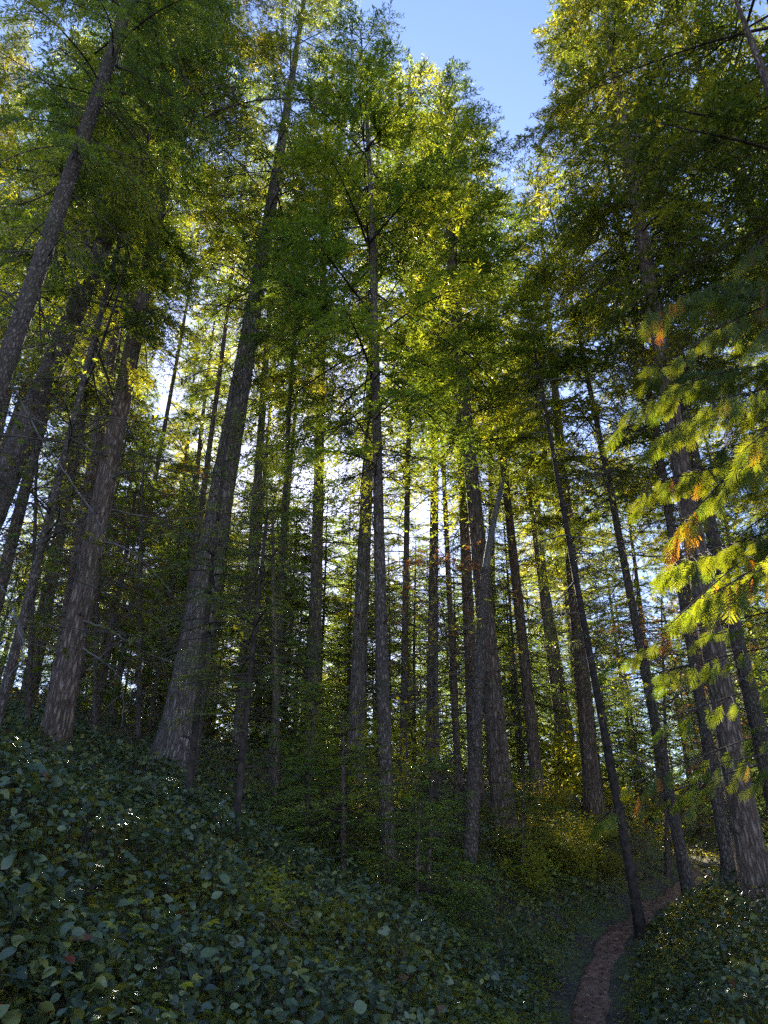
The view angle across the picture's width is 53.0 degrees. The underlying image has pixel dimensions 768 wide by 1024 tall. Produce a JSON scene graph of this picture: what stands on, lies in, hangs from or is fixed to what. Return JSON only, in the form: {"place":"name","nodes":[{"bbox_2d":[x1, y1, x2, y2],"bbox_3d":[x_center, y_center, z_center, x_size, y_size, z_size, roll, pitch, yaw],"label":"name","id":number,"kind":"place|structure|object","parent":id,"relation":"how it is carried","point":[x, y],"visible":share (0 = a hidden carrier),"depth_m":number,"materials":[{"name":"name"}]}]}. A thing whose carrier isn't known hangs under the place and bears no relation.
{"place":"outdoors","nodes":[
{"label":"outdoors","id":0,"kind":"place"},
{"bbox_2d":[0,699,767,1023],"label":"ground","id":1,"kind":"structure","parent":0,"point":[586,954],"depth_m":10.16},
{"bbox_2d":[0,13,41,267],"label":"conifer","id":2,"kind":"object","parent":1,"relation":"on","point":[18,47],"visible":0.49,"depth_m":27.86,"materials":[{"name":"green plant"}]},
{"bbox_2d":[0,546,47,698],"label":"young hemlock","id":3,"kind":"object","parent":1,"relation":"on","point":[2,622],"visible":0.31,"depth_m":21.51,"materials":[{"name":"green plant"}]},
{"bbox_2d":[0,108,90,445],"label":"conifer","id":4,"kind":"object","parent":1,"relation":"on","point":[6,401],"visible":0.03,"depth_m":27.32,"materials":[{"name":"green plant"}]},
{"bbox_2d":[0,27,113,440],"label":"conifer","id":5,"kind":"object","parent":1,"relation":"on","point":[37,131],"visible":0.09,"depth_m":23.65,"materials":[{"name":"green plant"}]},
{"bbox_2d":[0,354,142,739],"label":"conifer","id":6,"kind":"object","parent":1,"relation":"on","point":[32,639],"visible":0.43,"depth_m":12.18,"materials":[{"name":"brown plant"}]},
{"bbox_2d":[0,340,177,709],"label":"conifer","id":7,"kind":"object","parent":1,"relation":"on","point":[42,667],"visible":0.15,"depth_m":22.76,"materials":[{"name":"green plant"}]},
{"bbox_2d":[0,9,178,646],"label":"conifer","id":8,"kind":"object","parent":1,"relation":"on","point":[7,556],"visible":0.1,"depth_m":15.25,"materials":[{"name":"green plant"}]},
{"bbox_2d":[26,296,165,706],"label":"conifer","id":9,"kind":"object","parent":1,"relation":"on","point":[47,598],"visible":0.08,"depth_m":26.74,"materials":[{"name":"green plant"}]},
{"bbox_2d":[25,365,170,721],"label":"conifer","id":10,"kind":"object","parent":1,"relation":"on","point":[53,530],"visible":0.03,"depth_m":27.40,"materials":[{"name":"green plant"}]},
{"bbox_2d":[3,443,194,754],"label":"conifer","id":11,"kind":"object","parent":1,"relation":"on","point":[95,702],"visible":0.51,"depth_m":13.66,"materials":[{"name":"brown plant"}]},
{"bbox_2d":[17,203,192,708],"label":"conifer","id":12,"kind":"object","parent":1,"relation":"on","point":[120,344],"visible":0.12,"depth_m":24.61,"materials":[{"name":"green plant"}]},
{"bbox_2d":[39,428,179,731],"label":"conifer","id":13,"kind":"object","parent":1,"relation":"on","point":[107,655],"visible":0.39,"depth_m":18.77,"materials":[{"name":"green plant"}]},
{"bbox_2d":[0,17,231,731],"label":"conifer","id":14,"kind":"object","parent":1,"relation":"on","point":[150,275],"visible":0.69,"depth_m":11.55,"materials":[{"name":"green plant"}]},
{"bbox_2d":[24,34,215,709],"bbox_3d":[-7.598,-6.938,21.712,5.260,27.213,5.872,12,-33,-26],"label":"conifer","id":15,"kind":"object","parent":1,"relation":"on","point":[107,360],"visible":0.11,"depth_m":19.29,"materials":[{"name":"brown plant"}]},
{"bbox_2d":[0,0,249,578],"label":"conifer","id":16,"kind":"object","parent":1,"relation":"on","point":[29,293],"visible":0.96,"depth_m":10.73,"materials":[{"name":"green plant"}]},
{"bbox_2d":[0,0,275,583],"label":"conifer","id":17,"kind":"object","parent":1,"relation":"on","point":[197,271],"visible":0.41,"depth_m":13.20,"materials":[{"name":"green plant"}]},
{"bbox_2d":[67,432,212,753],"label":"conifer","id":18,"kind":"object","parent":1,"relation":"on","point":[138,702],"visible":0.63,"depth_m":16.19,"materials":[{"name":"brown plant"}]},
{"bbox_2d":[119,470,198,739],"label":"young hemlock","id":19,"kind":"object","parent":1,"relation":"on","point":[157,675],"visible":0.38,"depth_m":20.36,"materials":[{"name":"green plant"}]},
{"bbox_2d":[104,157,230,724],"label":"conifer","id":20,"kind":"object","parent":1,"relation":"on","point":[170,395],"visible":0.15,"depth_m":26.49,"materials":[{"name":"green plant"}]},
{"bbox_2d":[0,0,353,766],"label":"conifer","id":21,"kind":"object","parent":1,"relation":"on","point":[58,718],"visible":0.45,"depth_m":12.33,"materials":[{"name":"brown plant"}]},
{"bbox_2d":[123,486,232,733],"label":"young hemlock","id":22,"kind":"object","parent":1,"relation":"on","point":[149,703],"visible":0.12,"depth_m":25.64,"materials":[{"name":"green plant"}]},
{"bbox_2d":[132,298,225,717],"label":"conifer","id":23,"kind":"object","parent":1,"relation":"on","point":[179,407],"visible":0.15,"depth_m":33.93,"materials":[{"name":"green plant"}]},
{"bbox_2d":[139,298,252,640],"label":"conifer","id":24,"kind":"object","parent":1,"relation":"on","point":[185,414],"visible":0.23,"depth_m":30.33,"materials":[{"name":"green plant"}]},
{"bbox_2d":[141,482,267,731],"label":"conifer","id":25,"kind":"object","parent":1,"relation":"on","point":[234,657],"visible":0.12,"depth_m":25.24,"materials":[{"name":"green plant"}]},
{"bbox_2d":[124,407,295,832],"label":"sapling","id":26,"kind":"object","parent":1,"relation":"on","point":[193,738],"visible":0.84,"depth_m":8.56,"materials":[{"name":"green plant"}]},
{"bbox_2d":[146,98,282,671],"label":"conifer","id":27,"kind":"object","parent":1,"relation":"on","point":[214,409],"visible":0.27,"depth_m":22.61,"materials":[{"name":"green plant"}]},
{"bbox_2d":[177,141,298,738],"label":"conifer","id":28,"kind":"object","parent":1,"relation":"on","point":[205,384],"visible":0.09,"depth_m":28.99,"materials":[{"name":"green plant"}]},
{"bbox_2d":[153,500,348,856],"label":"sapling","id":29,"kind":"object","parent":1,"relation":"on","point":[241,758],"visible":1,"depth_m":7.78,"materials":[{"name":"green plant"}]},
{"bbox_2d":[140,0,363,787],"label":"conifer","id":30,"kind":"object","parent":1,"relation":"on","point":[172,743],"visible":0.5,"depth_m":15.95,"materials":[{"name":"plant"}]},
{"bbox_2d":[201,484,309,748],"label":"conifer","id":31,"kind":"object","parent":1,"relation":"on","point":[232,633],"visible":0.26,"depth_m":22.20,"materials":[{"name":"green plant"}]},
{"bbox_2d":[205,860,318,946],"bbox_3d":[-0.798,2.546,4.914,0.678,0.607,0.725,-4,-29,8],"label":"leafy bush","id":32,"kind":"object","parent":1,"relation":"on","point":[278,898],"visible":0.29,"depth_m":4.92,"materials":[{"name":"green plant"}]},
{"bbox_2d":[202,138,328,753],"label":"conifer","id":33,"kind":"object","parent":1,"relation":"on","point":[247,631],"visible":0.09,"depth_m":22.45,"materials":[{"name":"green plant"}]},
{"bbox_2d":[220,490,340,751],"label":"young hemlock","id":34,"kind":"object","parent":1,"relation":"on","point":[307,570],"visible":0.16,"depth_m":24.41,"materials":[{"name":"green plant"}]},
{"bbox_2d":[204,506,358,812],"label":"sapling","id":35,"kind":"object","parent":1,"relation":"on","point":[276,775],"visible":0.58,"depth_m":12.29,"materials":[{"name":"green plant"}]},
{"bbox_2d":[227,180,352,790],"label":"conifer","id":36,"kind":"object","parent":1,"relation":"on","point":[314,384],"visible":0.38,"depth_m":17.73,"materials":[{"name":"green plant"}]},
{"bbox_2d":[239,275,345,750],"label":"conifer","id":37,"kind":"object","parent":1,"relation":"on","point":[289,481],"visible":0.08,"depth_m":30.66,"materials":[{"name":"green plant"}]},
{"bbox_2d":[230,503,375,752],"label":"conifer","id":38,"kind":"object","parent":1,"relation":"on","point":[326,609],"visible":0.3,"depth_m":23.85,"materials":[{"name":"green plant"}]},
{"bbox_2d":[242,678,377,852],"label":"sapling","id":39,"kind":"object","parent":1,"relation":"on","point":[309,780],"visible":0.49,"depth_m":10.50,"materials":[{"name":"green plant"}]},
{"bbox_2d":[267,479,356,758],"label":"young hemlock","id":40,"kind":"object","parent":1,"relation":"on","point":[325,577],"visible":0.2,"depth_m":24.58,"materials":[{"name":"green plant"}]},
{"bbox_2d":[249,52,384,776],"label":"conifer","id":41,"kind":"object","parent":1,"relation":"on","point":[318,569],"visible":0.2,"depth_m":19.75,"materials":[{"name":"plant"}]},
{"bbox_2d":[252,675,401,847],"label":"vine maple","id":42,"kind":"object","parent":1,"relation":"on","point":[323,741],"visible":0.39,"depth_m":10.80,"materials":[{"name":"green plant"}]},
{"bbox_2d":[253,703,432,894],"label":"sapling","id":43,"kind":"object","parent":1,"relation":"on","point":[343,830],"visible":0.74,"depth_m":8.97,"materials":[{"name":"green plant"}]},
{"bbox_2d":[286,554,399,763],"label":"young hemlock","id":44,"kind":"object","parent":1,"relation":"on","point":[349,630],"visible":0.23,"depth_m":23.38,"materials":[{"name":"green plant"}]},
{"bbox_2d":[200,0,518,893],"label":"conifer","id":45,"kind":"object","parent":1,"relation":"on","point":[386,126],"visible":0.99,"depth_m":12.87,"materials":[{"name":"green plant"}]},
{"bbox_2d":[322,532,421,762],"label":"conifer","id":46,"kind":"object","parent":1,"relation":"on","point":[409,718],"visible":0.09,"depth_m":24.86,"materials":[{"name":"green plant"}]},
{"bbox_2d":[292,79,454,809],"bbox_3d":[-0.424,-3.647,17.719,4.160,20.594,4.225,-8,-29,16],"label":"conifer","id":47,"kind":"object","parent":1,"relation":"on","point":[358,683],"visible":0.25,"depth_m":15.48,"materials":[{"name":"green plant"}]},
{"bbox_2d":[338,576,413,767],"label":"young hemlock","id":48,"kind":"object","parent":1,"relation":"on","point":[373,695],"visible":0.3,"depth_m":21.26,"materials":[{"name":"green plant"}]},
{"bbox_2d":[0,725,767,1023],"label":"salal leaves","id":49,"kind":"object","parent":1,"relation":"on","point":[287,970],"visible":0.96,"depth_m":4.03,"materials":[{"name":"green plant"}]},
{"bbox_2d":[0,683,767,1023],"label":"undergrowth","id":50,"kind":"object","parent":1,"relation":"on","point":[108,745],"visible":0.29,"depth_m":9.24,"materials":[{"name":"green plant"}]},
{"bbox_2d":[317,696,461,832],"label":"vine maple","id":51,"kind":"object","parent":1,"relation":"on","point":[414,734],"visible":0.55,"depth_m":11.41,"materials":[{"name":"green plant"}]},
{"bbox_2d":[12,684,767,839],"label":"undergrowth","id":52,"kind":"object","parent":1,"relation":"on","point":[655,807],"visible":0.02,"depth_m":28.94,"materials":[{"name":"green plant"}]},
{"bbox_2d":[325,54,499,803],"bbox_3d":[0.657,-4.227,19.312,4.812,22.829,4.593,-5,-29,12],"label":"conifer","id":53,"kind":"object","parent":1,"relation":"on","point":[404,639],"visible":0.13,"depth_m":16.91,"materials":[{"name":"green plant"}]},
{"bbox_2d":[377,520,450,766],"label":"young hemlock","id":54,"kind":"object","parent":1,"relation":"on","point":[414,673],"visible":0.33,"depth_m":22.75,"materials":[{"name":"green plant"}]},
{"bbox_2d":[373,427,458,766],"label":"conifer","id":55,"kind":"object","parent":1,"relation":"on","point":[412,556],"visible":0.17,"depth_m":35.44,"materials":[{"name":"green plant"}]},
{"bbox_2d":[352,796,501,952],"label":"sapling","id":56,"kind":"object","parent":1,"relation":"on","point":[417,868],"visible":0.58,"depth_m":8.27,"materials":[{"name":"green plant"}]},
{"bbox_2d":[353,743,501,937],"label":"sapling","id":57,"kind":"object","parent":1,"relation":"on","point":[466,864],"visible":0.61,"depth_m":9.35,"materials":[{"name":"green plant"}]},
{"bbox_2d":[384,89,497,779],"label":"conifer","id":58,"kind":"object","parent":1,"relation":"on","point":[429,744],"visible":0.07,"depth_m":20.28,"materials":[{"name":"plant"}]},
{"bbox_2d":[344,540,549,818],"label":"dead tree","id":59,"kind":"object","parent":1,"relation":"on","point":[436,562],"visible":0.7,"depth_m":13.91,"materials":[{"name":"brown plant"}]},
{"bbox_2d":[418,539,487,776],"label":"young hemlock","id":60,"kind":"object","parent":1,"relation":"on","point":[447,670],"visible":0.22,"depth_m":20.94,"materials":[{"name":"green plant"}]},
{"bbox_2d":[394,92,516,815],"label":"conifer","id":61,"kind":"object","parent":1,"relation":"on","point":[469,637],"visible":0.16,"depth_m":17.60,"materials":[{"name":"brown plant"}]},
{"bbox_2d":[383,217,528,798],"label":"conifer","id":62,"kind":"object","parent":1,"relation":"on","point":[456,741],"visible":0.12,"depth_m":17.85,"materials":[{"name":"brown plant"}]},
{"bbox_2d":[362,474,557,878],"bbox_3d":[1.350,1.637,12.159,3.338,7.636,2.400,11,-30,-20],"label":"broken snag","id":63,"kind":"object","parent":1,"relation":"on","point":[470,840],"visible":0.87,"depth_m":11.71,"materials":[{"name":"brown plant"}]},
{"bbox_2d":[336,53,609,852],"bbox_3d":[1.992,-3.412,17.899,5.143,21.502,5.557,18,-33,-30],"label":"conifer","id":64,"kind":"object","parent":1,"relation":"on","point":[471,126],"visible":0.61,"depth_m":17.68,"materials":[{"name":"green plant"}]},
{"bbox_2d":[423,559,559,791],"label":"young hemlock","id":65,"kind":"object","parent":1,"relation":"on","point":[496,598],"visible":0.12,"depth_m":20.63,"materials":[{"name":"green plant"}]},
{"bbox_2d":[429,130,588,805],"bbox_3d":[3.316,-3.387,22.186,5.224,23.372,5.081,-10,-30,19],"label":"conifer","id":66,"kind":"object","parent":1,"relation":"on","point":[530,718],"visible":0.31,"depth_m":19.62,"materials":[{"name":"green plant"}]},
{"bbox_2d":[460,554,569,797],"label":"young hemlock","id":67,"kind":"object","parent":1,"relation":"on","point":[531,644],"visible":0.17,"depth_m":23.31,"materials":[{"name":"green plant"}]},
{"bbox_2d":[461,483,573,790],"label":"young hemlock","id":68,"kind":"object","parent":1,"relation":"on","point":[517,697],"visible":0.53,"depth_m":20.28,"materials":[{"name":"green plant"}]},
{"bbox_2d":[477,760,585,891],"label":"sapling","id":69,"kind":"object","parent":1,"relation":"on","point":[522,816],"visible":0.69,"depth_m":11.57,"materials":[{"name":"green plant"}]},
{"bbox_2d":[480,803,582,871],"bbox_3d":[2.312,5.079,11.764,1.679,1.070,1.493,-4,-29,8],"label":"huckleberry bush","id":70,"kind":"object","parent":1,"relation":"on","point":[533,844],"visible":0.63,"depth_m":11.61,"materials":[{"name":"green plant"}]},
{"bbox_2d":[495,841,569,902],"bbox_3d":[2.010,4.957,10.504,0.993,0.815,1.000,-14,-31,24],"label":"leafy bush","id":71,"kind":"object","parent":1,"relation":"on","point":[534,877],"visible":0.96,"depth_m":10.41,"materials":[{"name":"green plant"}]},
{"bbox_2d":[485,317,588,792],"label":"conifer","id":72,"kind":"object","parent":1,"relation":"on","point":[552,677],"visible":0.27,"depth_m":25.21,"materials":[{"name":"brown plant"}]},
{"bbox_2d":[495,344,588,795],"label":"conifer","id":73,"kind":"object","parent":1,"relation":"on","point":[557,649],"visible":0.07,"depth_m":30.47,"materials":[{"name":"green plant"}]},
{"bbox_2d":[512,768,578,818],"bbox_3d":[3.210,5.801,15.661,1.441,1.119,1.621,-4,-28,7],"label":"huckleberry bush","id":74,"kind":"object","parent":1,"relation":"on","point":[549,793],"visible":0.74,"depth_m":15.47,"materials":[{"name":"green plant"}]},
{"bbox_2d":[486,370,606,788],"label":"conifer","id":75,"kind":"object","parent":1,"relation":"on","point":[546,587],"visible":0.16,"depth_m":28.41,"materials":[{"name":"plant"}]},
{"bbox_2d":[508,714,614,797],"bbox_3d":[4.245,6.008,18.788,2.666,2.174,2.648,7,-29,-12],"label":"leafy bush","id":76,"kind":"object","parent":1,"relation":"on","point":[575,762],"visible":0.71,"depth_m":18.73,"materials":[{"name":"green plant"}]},
{"bbox_2d":[535,826,607,886],"bbox_3d":[2.794,5.351,11.974,1.124,0.991,1.336,22,-35,-35],"label":"huckleberry bush","id":77,"kind":"object","parent":1,"relation":"on","point":[576,861],"visible":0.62,"depth_m":11.93,"materials":[{"name":"green plant"}]},
{"bbox_2d":[528,809,614,857],"bbox_3d":[3.280,5.626,13.334,1.688,1.065,1.420,-8,-29,14],"label":"huckleberry bush","id":78,"kind":"object","parent":1,"relation":"on","point":[574,823],"visible":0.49,"depth_m":13.34,"materials":[{"name":"green plant"}]},
{"bbox_2d":[523,429,620,731],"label":"conifer","id":79,"kind":"object","parent":1,"relation":"on","point":[541,632],"visible":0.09,"depth_m":36.61,"materials":[{"name":"green plant"}]},
{"bbox_2d":[478,152,667,830],"bbox_3d":[4.849,-2.480,21.788,5.500,22.132,4.679,-24,-37,38],"label":"conifer","id":80,"kind":"object","parent":1,"relation":"on","point":[591,783],"visible":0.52,"depth_m":19.89,"materials":[{"name":"green plant"}]},
{"bbox_2d":[505,304,663,938],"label":"conifer","id":81,"kind":"object","parent":1,"relation":"on","point":[639,922],"visible":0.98,"depth_m":12.37,"materials":[{"name":"plant"}]},
{"bbox_2d":[495,176,703,895],"bbox_3d":[4.437,-0.631,15.539,4.313,16.245,4.273,1,-28,-7],"label":"conifer","id":82,"kind":"object","parent":1,"relation":"on","point":[685,875],"visible":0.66,"depth_m":15.09,"materials":[{"name":"green plant"}]},
{"bbox_2d":[542,622,660,821],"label":"young hemlock","id":83,"kind":"object","parent":1,"relation":"on","point":[623,755],"visible":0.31,"depth_m":19.58,"materials":[{"name":"green plant"}]},
{"bbox_2d":[568,575,654,819],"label":"young hemlock","id":84,"kind":"object","parent":1,"relation":"on","point":[617,735],"visible":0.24,"depth_m":31.58,"materials":[{"name":"green plant"}]},
{"bbox_2d":[570,487,678,803],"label":"conifer","id":85,"kind":"object","parent":1,"relation":"on","point":[627,642],"visible":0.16,"depth_m":38.44,"materials":[{"name":"green plant"}]},
{"bbox_2d":[568,424,688,825],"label":"conifer","id":86,"kind":"object","parent":1,"relation":"on","point":[636,584],"visible":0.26,"depth_m":33.04,"materials":[{"name":"green plant"}]},
{"bbox_2d":[593,584,678,807],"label":"young hemlock","id":87,"kind":"object","parent":1,"relation":"on","point":[631,720],"visible":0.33,"depth_m":33.42,"materials":[{"name":"green plant"}]},
{"bbox_2d":[505,0,767,926],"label":"conifer","id":88,"kind":"object","parent":1,"relation":"on","point":[748,846],"visible":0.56,"depth_m":13.65,"materials":[{"name":"green plant"}]},
{"bbox_2d":[523,0,767,821],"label":"conifer","id":89,"kind":"object","parent":1,"relation":"on","point":[754,714],"visible":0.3,"depth_m":14.68,"materials":[{"name":"green plant"}]},
{"bbox_2d":[546,42,767,907],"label":"conifer","id":90,"kind":"object","parent":1,"relation":"on","point":[719,810],"visible":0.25,"depth_m":13.83,"materials":[{"name":"green plant"}]},
{"bbox_2d":[556,0,767,436],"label":"conifer","id":91,"kind":"object","parent":1,"relation":"on","point":[728,124],"visible":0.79,"depth_m":11.97,"materials":[{"name":"green plant"}]},
{"bbox_2d":[582,599,743,878],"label":"dead tree","id":92,"kind":"object","parent":1,"relation":"on","point":[667,860],"visible":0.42,"depth_m":16.58,"materials":[{"name":"brown plant"}]},
{"bbox_2d":[576,238,764,788],"bbox_3d":[9.275,-0.468,25.731,5.397,24.127,5.608,3,-29,-8],"label":"conifer","id":93,"kind":"object","parent":1,"relation":"on","point":[660,538],"visible":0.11,"depth_m":25.43,"materials":[{"name":"green plant"}]},
{"bbox_2d":[588,0,767,841],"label":"cedar","id":94,"kind":"object","parent":1,"relation":"on","point":[752,471],"visible":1,"depth_m":6.23,"materials":[{"name":"green plant"}]},
{"bbox_2d":[646,623,723,845],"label":"young hemlock","id":95,"kind":"object","parent":1,"relation":"on","point":[697,811],"visible":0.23,"depth_m":26.62,"materials":[{"name":"green plant"}]},
{"bbox_2d":[613,572,767,891],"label":"dead tree","id":96,"kind":"object","parent":1,"relation":"on","point":[696,732],"visible":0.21,"depth_m":14.80,"materials":[{"name":"brown plant"}]},
{"bbox_2d":[616,0,767,521],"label":"conifer","id":97,"kind":"object","parent":1,"relation":"on","point":[685,6],"visible":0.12,"depth_m":16.05,"materials":[{"name":"green plant"}]},
{"bbox_2d":[694,511,767,858],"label":"young hemlock","id":98,"kind":"object","parent":1,"relation":"on","point":[759,801],"visible":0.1,"depth_m":16.52,"materials":[{"name":"green plant"}]},
{"bbox_2d":[698,314,767,672],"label":"conifer","id":99,"kind":"object","parent":1,"relation":"on","point":[743,509],"visible":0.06,"depth_m":25.31,"materials":[{"name":"green plant"}]},
{"bbox_2d":[721,215,767,634],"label":"conifer","id":100,"kind":"object","parent":1,"relation":"on","point":[756,507],"visible":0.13,"depth_m":17.83,"materials":[{"name":"green plant"}]},
{"bbox_2d":[0,0,767,778],"label":"sky","id":101,"kind":"structure","parent":0,"point":[494,35],"materials":[{"name":"blue"}]},
{"bbox_2d":[571,836,702,1023],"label":"path","id":102,"kind":"structure","parent":0,"point":[596,1012],"depth_m":8.80,"materials":[{"name":"brown soil"}]},
{"bbox_2d":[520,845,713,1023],"bbox_3d":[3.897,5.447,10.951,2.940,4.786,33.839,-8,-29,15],"label":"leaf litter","id":103,"kind":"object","parent":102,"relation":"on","point":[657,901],"visible":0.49,"depth_m":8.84,"materials":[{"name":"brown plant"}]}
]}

